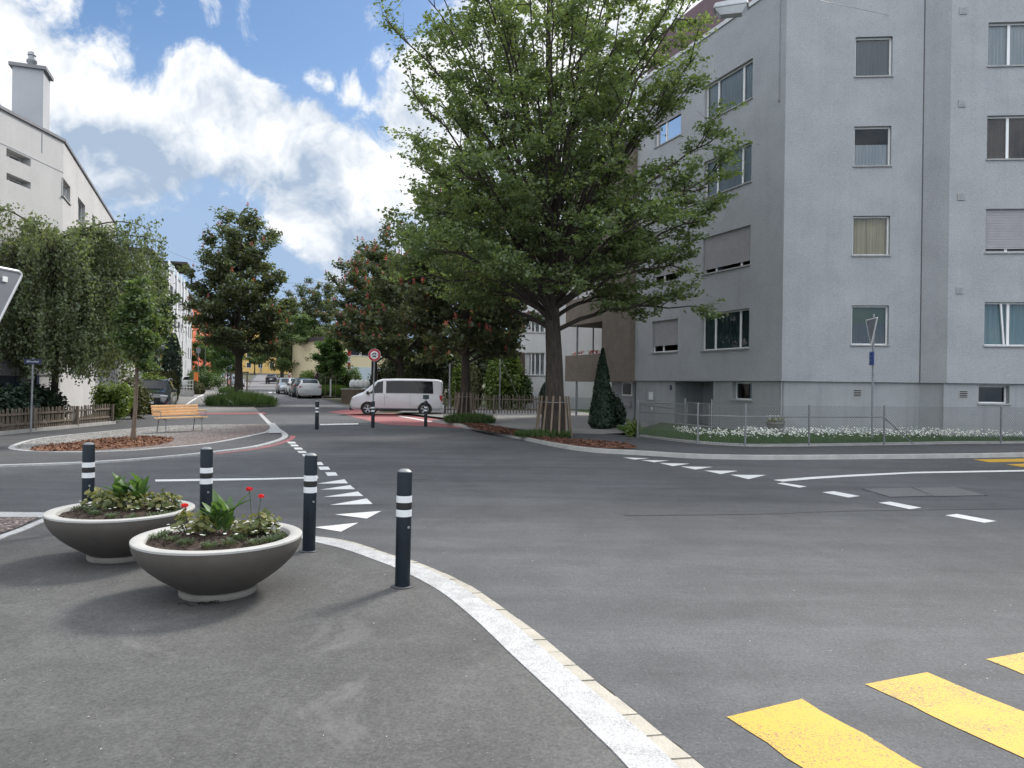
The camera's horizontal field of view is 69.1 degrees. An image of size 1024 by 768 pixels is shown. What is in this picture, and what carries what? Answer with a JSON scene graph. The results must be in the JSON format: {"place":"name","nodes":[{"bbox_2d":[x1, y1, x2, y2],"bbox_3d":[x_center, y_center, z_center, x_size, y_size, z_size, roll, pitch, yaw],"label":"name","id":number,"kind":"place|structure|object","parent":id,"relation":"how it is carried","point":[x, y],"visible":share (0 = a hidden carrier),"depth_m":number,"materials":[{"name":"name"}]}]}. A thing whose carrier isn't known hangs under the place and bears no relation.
{"place":"outdoors","nodes":[
{"label":"outdoors","id":0,"kind":"place"},
{"bbox_2d":[0,414,281,463],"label":"pavement","id":1,"kind":"structure","parent":0,"point":[8,456],"depth_m":20.03,"materials":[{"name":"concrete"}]},
{"bbox_2d":[24,358,41,432],"bbox_3d":[-14.400,0.342,22.369,0.520,2.256,0.084,1,0,0],"label":"street name sign","id":2,"kind":"object","parent":1,"relation":"on","point":[32,361],"visible":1,"depth_m":22.35,"materials":[{"name":"metal"}]},
{"bbox_2d":[8,424,273,451],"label":"island kerb","id":3,"kind":"structure","parent":1,"relation":"on","point":[11,447],"depth_m":18.36,"materials":[{"name":"stone"}]},
{"bbox_2d":[15,424,269,450],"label":"gravel island","id":4,"kind":"structure","parent":3,"relation":"on","point":[183,434],"depth_m":22.20,"materials":[{"name":"grey gravel"}]},
{"bbox_2d":[31,435,173,450],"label":"bark chips","id":5,"kind":"object","parent":4,"relation":"on","point":[115,443],"visible":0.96,"depth_m":18.72,"materials":[{"name":"brown wood"}]},
{"bbox_2d":[104,274,167,438],"bbox_3d":[-10.215,-0.739,20.094,1.403,4.503,1.547,1,0,37],"label":"young tree","id":6,"kind":"object","parent":5,"relation":"on","point":[138,341],"visible":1,"depth_m":19.95,"materials":[{"name":"green plant"}]},
{"bbox_2d":[151,404,207,432],"bbox_3d":[-10.494,1.076,23.482,0.611,0.867,1.600,1,0,33],"label":"park bench","id":7,"kind":"object","parent":4,"relation":"on","point":[178,409],"visible":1,"depth_m":23.54,"materials":[{"name":"brown wood"}]},
{"bbox_2d":[140,375,258,414],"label":"side pavement","id":8,"kind":"structure","parent":0,"point":[183,400],"depth_m":44.94,"materials":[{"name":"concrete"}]},
{"bbox_2d":[129,378,176,413],"bbox_3d":[-17.951,0.560,37.216,2.290,1.719,4.700,1,0,-20],"label":"parked car","id":9,"kind":"object","parent":8,"relation":"on","point":[163,391],"visible":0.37,"depth_m":36.45,"materials":[{"name":"black paint"}]},
{"bbox_2d":[131,257,182,377],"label":"garden tree","id":10,"kind":"object","parent":8,"relation":"on","point":[173,303],"visible":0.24,"depth_m":40.27,"materials":[{"name":"green plant"}]},
{"bbox_2d":[191,334,226,375],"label":"street tree","id":11,"kind":"object","parent":8,"relation":"on","point":[201,345],"visible":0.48,"depth_m":107.21,"materials":[{"name":"green plant"}]},
{"bbox_2d":[206,335,247,386],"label":"young tree","id":12,"kind":"object","parent":8,"relation":"on","point":[221,362],"visible":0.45,"depth_m":95.27,"materials":[{"name":"green plant"}]},
{"bbox_2d":[171,202,302,392],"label":"chestnut tree","id":13,"kind":"object","parent":8,"relation":"on","point":[235,304],"visible":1,"depth_m":47.48,"materials":[{"name":"green plant"}]},
{"bbox_2d":[201,388,279,406],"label":"tall grass","id":14,"kind":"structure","parent":8,"relation":"on","point":[242,398],"depth_m":44.96,"materials":[{"name":"green plant"}]},
{"bbox_2d":[79,368,484,417],"bbox_3d":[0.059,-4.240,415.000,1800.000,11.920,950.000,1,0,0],"label":"ground","id":15,"kind":"structure","parent":0,"point":[333,398],"depth_m":60.88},
{"bbox_2d":[0,413,287,466],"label":"kerb","id":16,"kind":"structure","parent":15,"relation":"on","point":[284,434],"depth_m":15.88,"materials":[{"name":"stone"}]},
{"bbox_2d":[129,247,193,377],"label":"apartment building","id":17,"kind":"structure","parent":15,"relation":"on","point":[184,333],"depth_m":79.17,"materials":[{"name":"white paint"}]},
{"bbox_2d":[161,333,182,399],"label":"columnar conifer","id":18,"kind":"object","parent":15,"relation":"on","point":[172,358],"visible":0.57,"depth_m":51.65,"materials":[{"name":"green plant"}]},
{"bbox_2d":[185,369,213,389],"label":"clipped hedge","id":19,"kind":"object","parent":15,"relation":"on","point":[205,379],"visible":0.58,"depth_m":75.98,"materials":[{"name":"green plant"}]},
{"bbox_2d":[232,327,329,373],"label":"apartment building","id":20,"kind":"structure","parent":15,"relation":"on","point":[260,368],"depth_m":203.33,"materials":[{"name":"yellow paint"}]},
{"bbox_2d":[280,276,345,348],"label":"chestnut tree","id":21,"kind":"object","parent":15,"relation":"on","point":[315,309],"visible":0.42,"depth_m":85.07,"materials":[{"name":"green plant"}]},
{"bbox_2d":[309,336,350,397],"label":"young tree","id":22,"kind":"object","parent":15,"relation":"on","point":[329,357],"visible":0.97,"depth_m":59.33,"materials":[{"name":"green plant"}]},
{"bbox_2d":[318,364,357,396],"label":"garden shrub","id":23,"kind":"object","parent":15,"relation":"on","point":[343,380],"visible":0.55,"depth_m":62.80,"materials":[{"name":"green plant"}]},
{"bbox_2d":[290,336,410,388],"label":"apartment building","id":24,"kind":"structure","parent":15,"relation":"on","point":[359,361],"depth_m":78.09,"materials":[{"name":"beige paint"}]},
{"bbox_2d":[341,388,368,402],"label":"garden wall","id":25,"kind":"structure","parent":15,"relation":"on","point":[347,394],"depth_m":51.87,"materials":[{"name":"brown stone"}]},
{"bbox_2d":[323,242,414,385],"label":"chestnut tree","id":26,"kind":"object","parent":15,"relation":"on","point":[355,262],"visible":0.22,"depth_m":56.67,"materials":[{"name":"green plant"}]},
{"bbox_2d":[319,210,456,378],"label":"chestnut tree","id":27,"kind":"object","parent":15,"relation":"on","point":[380,292],"visible":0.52,"depth_m":47.28,"materials":[{"name":"green plant"}]},
{"bbox_2d":[380,346,408,378],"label":"bush thicket","id":28,"kind":"object","parent":15,"relation":"on","point":[391,369],"visible":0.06,"depth_m":54.87,"materials":[{"name":"green plant"}]},
{"bbox_2d":[316,536,703,767],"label":"kerb setts","id":29,"kind":"structure","parent":15,"relation":"on","point":[675,754],"depth_m":4.16,"materials":[{"name":"stone"}]},
{"bbox_2d":[515,259,611,408],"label":"house","id":30,"kind":"structure","parent":15,"relation":"on","point":[533,357],"depth_m":47.27,"materials":[{"name":"white paint"}]},
{"bbox_2d":[525,353,544,375],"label":"window","id":31,"kind":"structure","parent":30,"relation":"in","point":[543,354],"depth_m":47.54,"materials":[{"name":"white glass"}]},
{"bbox_2d":[634,0,1023,439],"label":"apartment building","id":32,"kind":"structure","parent":15,"relation":"on","point":[882,180],"depth_m":25.01,"materials":[{"name":"grey paint"}]},
{"bbox_2d":[650,319,677,353],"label":"window","id":33,"kind":"structure","parent":32,"relation":"in","point":[665,332],"depth_m":31.86,"materials":[{"name":"grey plastic"}]},
{"bbox_2d":[653,104,680,148],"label":"window","id":34,"kind":"structure","parent":32,"relation":"in","point":[671,126],"depth_m":31.84,"materials":[{"name":"blue glass"}]},
{"bbox_2d":[700,309,748,351],"bbox_3d":[8.091,-1.999,28.087,0.280,1.473,2.885,1,0,-22],"label":"window","id":35,"kind":"structure","parent":32,"relation":"in","point":[732,333],"depth_m":28.17,"materials":[{"name":"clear glass"}]},
{"bbox_2d":[701,225,750,275],"bbox_3d":[8.108,-5.000,28.077,0.227,1.475,2.885,1,0,-22],"label":"window","id":36,"kind":"structure","parent":32,"relation":"in","point":[732,247],"depth_m":28.02,"materials":[{"name":"grey plastic"}]},
{"bbox_2d":[702,144,751,199],"bbox_3d":[8.174,-7.998,28.087,0.280,1.473,2.885,1,0,-22],"label":"window","id":37,"kind":"structure","parent":32,"relation":"in","point":[723,186],"depth_m":27.83,"materials":[{"name":"grey glass"}]},
{"bbox_2d":[703,60,752,123],"bbox_3d":[8.216,-10.998,28.087,0.280,1.473,2.885,1,0,-22],"label":"window","id":38,"kind":"structure","parent":32,"relation":"in","point":[738,87],"depth_m":28.06,"materials":[{"name":"grey glass"}]},
{"bbox_2d":[819,0,886,14],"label":"span wire","id":39,"kind":"object","parent":32,"relation":"attached to","point":[852,7],"visible":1,"depth_m":21.11,"materials":[{"name":"metal"}]},
{"bbox_2d":[713,0,748,18],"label":"street lamp","id":40,"kind":"object","parent":39,"relation":"hanging from","point":[730,9],"visible":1,"depth_m":14.41,"materials":[{"name":"metal"}]},
{"bbox_2d":[850,306,889,345],"bbox_3d":[11.999,-1.949,25.003,1.258,1.363,0.280,1,0,5],"label":"window","id":41,"kind":"structure","parent":32,"relation":"in","point":[859,335],"depth_m":25.11,"materials":[{"name":"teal glass"}]},
{"bbox_2d":[852,217,890,256],"bbox_3d":[12.041,-4.949,25.003,1.258,1.363,0.280,1,0,5],"label":"window","id":42,"kind":"structure","parent":32,"relation":"in","point":[870,234],"depth_m":25.11,"materials":[{"name":"beige glass"}]},
{"bbox_2d":[853,127,892,166],"bbox_3d":[12.083,-7.949,25.003,1.258,1.363,0.280,1,0,5],"label":"window","id":43,"kind":"structure","parent":32,"relation":"in","point":[864,155],"depth_m":25.10,"materials":[{"name":"grey glass"}]},
{"bbox_2d":[854,38,893,77],"bbox_3d":[12.125,-10.948,25.003,1.258,1.363,0.280,1,0,5],"label":"window","id":44,"kind":"structure","parent":32,"relation":"in","point":[872,55],"depth_m":25.11,"materials":[{"name":"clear glass"}]},
{"bbox_2d":[983,303,1023,346],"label":"window","id":45,"kind":"structure","parent":32,"relation":"in","point":[1003,322],"depth_m":24.07,"materials":[{"name":"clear glass"}]},
{"bbox_2d":[984,209,1023,253],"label":"window","id":46,"kind":"structure","parent":32,"relation":"in","point":[1004,227],"depth_m":23.97,"materials":[{"name":"grey glass"}]},
{"bbox_2d":[986,116,1023,160],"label":"window","id":47,"kind":"structure","parent":32,"relation":"in","point":[1005,135],"depth_m":24.09,"materials":[{"name":"grey glass"}]},
{"bbox_2d":[987,23,1023,66],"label":"window","id":48,"kind":"structure","parent":32,"relation":"in","point":[1005,41],"depth_m":24.09,"materials":[{"name":"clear glass"}]},
{"bbox_2d":[248,374,348,407],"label":"street","id":49,"kind":"structure","parent":0,"point":[258,383],"depth_m":57.29,"materials":[{"name":"grey asphalt"}]},
{"bbox_2d":[252,312,325,373],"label":"street tree","id":50,"kind":"object","parent":49,"relation":"on","point":[284,363],"visible":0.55,"depth_m":80.91,"materials":[{"name":"green plant"}]},
{"bbox_2d":[293,379,321,397],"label":"parked car","id":51,"kind":"object","parent":49,"relation":"on","point":[308,387],"visible":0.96,"depth_m":56.72,"materials":[{"name":"white paint"}]},
{"bbox_2d":[0,517,626,767],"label":"pavement","id":52,"kind":"structure","parent":0,"point":[270,672],"depth_m":4.20,"materials":[{"name":"grey asphalt"}]},
{"bbox_2d":[0,266,22,320],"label":"traffic sign","id":53,"kind":"object","parent":52,"relation":"on","point":[10,279],"visible":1,"depth_m":4.87,"materials":[{"name":"metal"}]},
{"bbox_2d":[0,517,36,532],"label":"gravel bed","id":54,"kind":"object","parent":52,"relation":"on","point":[8,523],"visible":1,"depth_m":8.53,"materials":[{"name":"grey gravel"}]},
{"bbox_2d":[82,442,94,501],"bbox_3d":[-4.671,1.123,8.200,0.186,0.964,0.186,1,0,-23],"label":"bollard","id":55,"kind":"object","parent":52,"relation":"on","point":[88,465],"visible":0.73,"depth_m":8.15,"materials":[{"name":"metal"}]},
{"bbox_2d":[43,498,194,563],"bbox_3d":[-3.660,1.382,6.980,1.262,0.475,1.262,1,0,0],"label":"planter","id":56,"kind":"object","parent":52,"relation":"on","point":[99,538],"visible":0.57,"depth_m":6.54,"materials":[{"name":"concrete"}]},
{"bbox_2d":[95,490,125,509],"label":"geranium","id":57,"kind":"object","parent":56,"relation":"on","point":[108,502],"visible":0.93,"depth_m":6.88,"materials":[{"name":"green plant"}]},
{"bbox_2d":[101,472,140,503],"bbox_3d":[-3.679,1.006,7.003,0.379,0.348,0.303,1,0,0],"label":"canna plant","id":58,"kind":"object","parent":56,"relation":"on","point":[118,487],"visible":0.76,"depth_m":7.02,"materials":[{"name":"green plant"}]},
{"bbox_2d":[118,472,151,502],"bbox_3d":[-3.570,1.001,7.078,0.300,0.367,0.286,1,0,0],"label":"canna plant","id":59,"kind":"object","parent":56,"relation":"on","point":[138,486],"visible":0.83,"depth_m":7.04,"materials":[{"name":"green plant"}]},
{"bbox_2d":[150,488,180,511],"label":"geranium","id":60,"kind":"object","parent":56,"relation":"on","point":[165,503],"visible":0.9,"depth_m":6.98,"materials":[{"name":"green plant"}]},
{"bbox_2d":[199,447,212,516],"bbox_3d":[-3.228,1.143,7.850,0.186,0.964,0.186,1,0,-23],"label":"bollard","id":61,"kind":"object","parent":52,"relation":"on","point":[206,469],"visible":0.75,"depth_m":7.80,"materials":[{"name":"metal"}]},
{"bbox_2d":[129,520,301,602],"bbox_3d":[-2.309,1.401,5.860,1.262,0.474,1.262,1,0,0],"label":"planter","id":62,"kind":"object","parent":52,"relation":"on","point":[191,572],"visible":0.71,"depth_m":5.47,"materials":[{"name":"concrete"}]},
{"bbox_2d":[170,503,206,533],"bbox_3d":[-2.579,1.085,5.958,0.284,0.253,0.283,1,0,0],"label":"geranium","id":63,"kind":"object","parent":62,"relation":"on","point":[182,517],"visible":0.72,"depth_m":5.92,"materials":[{"name":"green plant"}]},
{"bbox_2d":[189,511,216,535],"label":"geranium","id":64,"kind":"object","parent":62,"relation":"on","point":[203,525],"visible":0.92,"depth_m":5.79,"materials":[{"name":"green plant"}]},
{"bbox_2d":[200,489,253,532],"bbox_3d":[-2.259,1.020,5.877,0.303,0.360,0.308,1,0,24],"label":"canna plant","id":65,"kind":"object","parent":62,"relation":"on","point":[225,518],"visible":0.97,"depth_m":5.89,"materials":[{"name":"green plant"}]},
{"bbox_2d":[229,514,257,536],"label":"geranium","id":66,"kind":"object","parent":62,"relation":"on","point":[242,527],"visible":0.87,"depth_m":5.80,"materials":[{"name":"green plant"}]},
{"bbox_2d":[239,487,271,535],"bbox_3d":[-2.045,1.017,5.922,0.245,0.396,0.290,1,0,-40],"label":"geranium","id":67,"kind":"object","parent":62,"relation":"on","point":[255,523],"visible":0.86,"depth_m":5.89,"materials":[{"name":"green plant"}]},
{"bbox_2d":[252,508,281,534],"bbox_3d":[-1.966,1.111,5.998,0.235,0.228,0.288,1,0,0],"label":"geranium","id":68,"kind":"object","parent":62,"relation":"on","point":[269,518],"visible":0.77,"depth_m":5.97,"materials":[{"name":"green plant"}]},
{"bbox_2d":[299,453,317,552],"bbox_3d":[-1.991,1.160,7.332,0.186,0.964,0.186,1,0,-29],"label":"bollard","id":69,"kind":"object","parent":52,"relation":"on","point":[309,502],"visible":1,"depth_m":7.28,"materials":[{"name":"metal"}]},
{"bbox_2d":[391,468,413,588],"bbox_3d":[-0.890,1.176,6.107,0.186,0.964,0.186,1,0,-29],"label":"bollard","id":70,"kind":"object","parent":52,"relation":"on","point":[403,527],"visible":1,"depth_m":6.05,"materials":[{"name":"metal"}]},
{"bbox_2d":[0,0,701,357],"label":"sky","id":71,"kind":"structure","parent":0,"point":[173,111],"materials":[{"name":"blue"}]},
{"bbox_2d":[420,396,589,412],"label":"garden","id":72,"kind":"object","parent":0,"point":[584,410],"depth_m":49.03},
{"bbox_2d":[403,335,479,397],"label":"bush thicket","id":73,"kind":"object","parent":72,"relation":"on","point":[430,370],"visible":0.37,"depth_m":50.88,"materials":[{"name":"green plant"}]},
{"bbox_2d":[450,363,460,406],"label":"garden shrub","id":74,"kind":"object","parent":72,"relation":"on","point":[456,380],"visible":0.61,"depth_m":46.75,"materials":[{"name":"green plant"}]},
{"bbox_2d":[469,346,493,395],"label":"bush thicket","id":75,"kind":"object","parent":72,"relation":"on","point":[480,364],"visible":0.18,"depth_m":58.98,"materials":[{"name":"green plant"}]},
{"bbox_2d":[483,354,526,408],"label":"garden shrub","id":76,"kind":"object","parent":72,"relation":"on","point":[492,379],"visible":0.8,"depth_m":44.46,"materials":[{"name":"green plant"}]},
{"bbox_2d":[497,370,532,408],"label":"garden shrub","id":77,"kind":"object","parent":72,"relation":"on","point":[526,391],"visible":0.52,"depth_m":44.79,"materials":[{"name":"green plant"}]},
{"bbox_2d":[565,140,676,419],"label":"apartment building","id":78,"kind":"structure","parent":72,"relation":"on","point":[618,338],"depth_m":35.41,"materials":[{"name":"paint"}]},
{"bbox_2d":[0,373,1023,767],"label":"road","id":79,"kind":"structure","parent":0,"point":[840,613],"depth_m":7.26,"materials":[{"name":"grey asphalt"}]},
{"bbox_2d":[0,518,43,539],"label":"gravel kerb","id":80,"kind":"structure","parent":79,"relation":"on","point":[23,528],"depth_m":8.11,"materials":[{"name":"stone"}]},
{"bbox_2d":[0,380,69,428],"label":"conifer bush","id":81,"kind":"object","parent":79,"relation":"on","point":[16,397],"visible":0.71,"depth_m":23.49,"materials":[{"name":"green plant"}]},
{"bbox_2d":[0,51,115,427],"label":"apartment building","id":82,"kind":"structure","parent":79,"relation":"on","point":[42,172],"depth_m":26.68,"materials":[{"name":"white paint"}]},
{"bbox_2d":[0,421,115,434],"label":"fence plinth","id":83,"kind":"structure","parent":79,"relation":"on","point":[5,432],"depth_m":23.88,"materials":[{"name":"concrete"}]},
{"bbox_2d":[0,404,113,430],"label":"picket fence","id":84,"kind":"object","parent":83,"relation":"on","point":[74,415],"visible":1,"depth_m":23.98,"materials":[{"name":"brown wood"}]},
{"bbox_2d":[0,202,183,425],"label":"weeping birch","id":85,"kind":"object","parent":79,"relation":"on","point":[64,299],"visible":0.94,"depth_m":24.27,"materials":[{"name":"green plant"}]},
{"bbox_2d":[88,380,138,420],"bbox_3d":[-15.517,0.669,29.072,1.822,1.646,1.791,1,0,0],"label":"garden shrub","id":86,"kind":"object","parent":79,"relation":"on","point":[120,397],"visible":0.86,"depth_m":28.63,"materials":[{"name":"green plant"}]},
{"bbox_2d":[117,374,153,418],"bbox_3d":[-15.975,0.480,31.447,1.311,2.005,1.698,1,0,0],"label":"garden shrub","id":87,"kind":"object","parent":79,"relation":"on","point":[144,401],"visible":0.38,"depth_m":31.36,"materials":[{"name":"green plant"}]},
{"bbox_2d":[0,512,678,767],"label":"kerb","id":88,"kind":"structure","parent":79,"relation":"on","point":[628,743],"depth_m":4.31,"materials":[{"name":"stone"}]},
{"bbox_2d":[349,378,443,415],"bbox_3d":[-5.976,0.664,39.045,4.854,1.906,2.223,1,0,-4],"label":"van","id":89,"kind":"object","parent":79,"relation":"on","point":[397,394],"visible":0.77,"depth_m":38.19,"materials":[{"name":"white paint"}]},
{"bbox_2d":[432,420,1023,459],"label":"kerb","id":90,"kind":"structure","parent":79,"relation":"on","point":[777,457],"depth_m":18.24,"materials":[{"name":"stone"}]},
{"bbox_2d":[635,434,1023,446],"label":"lawn kerb","id":91,"kind":"structure","parent":79,"relation":"on","point":[840,444],"depth_m":21.19,"materials":[{"name":"concrete"}]},
{"bbox_2d":[637,400,1023,445],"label":"wire fence","id":92,"kind":"object","parent":91,"relation":"on","point":[883,417],"visible":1,"depth_m":20.53,"materials":[{"name":"metal"}]},
{"bbox_2d":[866,314,877,438],"bbox_3d":[10.902,-0.133,22.521,0.111,3.970,0.930,1,0,6],"label":"sign pole","id":93,"kind":"object","parent":79,"relation":"on","point":[871,323],"visible":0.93,"depth_m":22.49,"materials":[{"name":"metal"}]},
{"bbox_2d":[399,407,654,433],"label":"driveway","id":94,"kind":"structure","parent":0,"point":[523,420],"depth_m":33.23,"materials":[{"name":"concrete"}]},
{"bbox_2d":[357,170,544,413],"bbox_3d":[-2.360,-4.092,32.819,8.179,11.344,8.994,1,0,0],"label":"chestnut tree","id":95,"kind":"object","parent":94,"relation":"on","point":[468,332],"visible":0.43,"depth_m":31.75,"materials":[{"name":"green plant"}]},
{"bbox_2d":[470,366,483,408],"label":"clipped hedge","id":96,"kind":"object","parent":94,"relation":"on","point":[476,386],"visible":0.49,"depth_m":44.72,"materials":[{"name":"green plant"}]},
{"bbox_2d":[444,394,537,413],"bbox_3d":[-0.964,1.052,39.485,5.293,1.069,0.140,1,0,-12],"label":"picket fence","id":97,"kind":"object","parent":94,"relation":"on","point":[493,409],"visible":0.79,"depth_m":39.52,"materials":[{"name":"brown wood"}]},
{"bbox_2d":[587,348,617,428],"bbox_3d":[3.382,0.175,27.601,1.163,3.052,1.096,1,0,0],"label":"cypress","id":98,"kind":"object","parent":94,"relation":"on","point":[601,410],"visible":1,"depth_m":27.35,"materials":[{"name":"green plant"}]},
{"bbox_2d":[612,391,627,427],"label":"conifer bush","id":99,"kind":"object","parent":94,"relation":"on","point":[620,411],"visible":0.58,"depth_m":28.00,"materials":[{"name":"green plant"}]},
{"bbox_2d":[440,419,1023,454],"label":"pavement","id":100,"kind":"structure","parent":0,"point":[648,444],"depth_m":19.85,"materials":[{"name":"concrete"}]},
{"bbox_2d":[442,412,496,423],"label":"tall grass","id":101,"kind":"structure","parent":100,"relation":"on","point":[467,417],"depth_m":29.76,"materials":[{"name":"green plant"}]},
{"bbox_2d":[460,422,635,447],"bbox_3d":[-0.051,1.587,25.096,1.808,0.001,13.861,1,0,-26],"label":"bark strip","id":102,"kind":"object","parent":100,"relation":"on","point":[479,428],"visible":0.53,"depth_m":20.82,"materials":[{"name":"brown wood"}]},
{"bbox_2d":[513,428,571,437],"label":"tall grass","id":103,"kind":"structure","parent":102,"relation":"on","point":[536,432],"depth_m":22.38,"materials":[{"name":"green plant"}]},
{"bbox_2d":[462,422,636,448],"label":"bark chips","id":104,"kind":"object","parent":102,"relation":"on","point":[501,430],"visible":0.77,"depth_m":21.23,"materials":[{"name":"brown wood"}]},
{"bbox_2d":[535,396,572,436],"bbox_3d":[1.293,0.993,22.974,1.180,1.255,1.162,1,0,0],"label":"trunk guard","id":105,"kind":"object","parent":104,"relation":"on","point":[567,414],"visible":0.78,"depth_m":22.64,"materials":[{"name":"brown wood"}]},
{"bbox_2d":[371,0,758,432],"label":"hornbeam tree","id":106,"kind":"object","parent":102,"relation":"on","point":[545,191],"visible":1,"depth_m":21.41,"materials":[{"name":"green plant"}]},
{"bbox_2d":[616,422,1023,443],"bbox_3d":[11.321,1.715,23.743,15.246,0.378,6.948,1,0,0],"label":"daisy lawn","id":107,"kind":"structure","parent":0,"point":[790,439],"depth_m":22.37,"materials":[{"name":"green plant"}]},
{"bbox_2d":[673,425,1022,437],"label":"daisies","id":108,"kind":"object","parent":107,"relation":"on","point":[756,430],"visible":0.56,"depth_m":22.82,"materials":[{"name":"white plant"}]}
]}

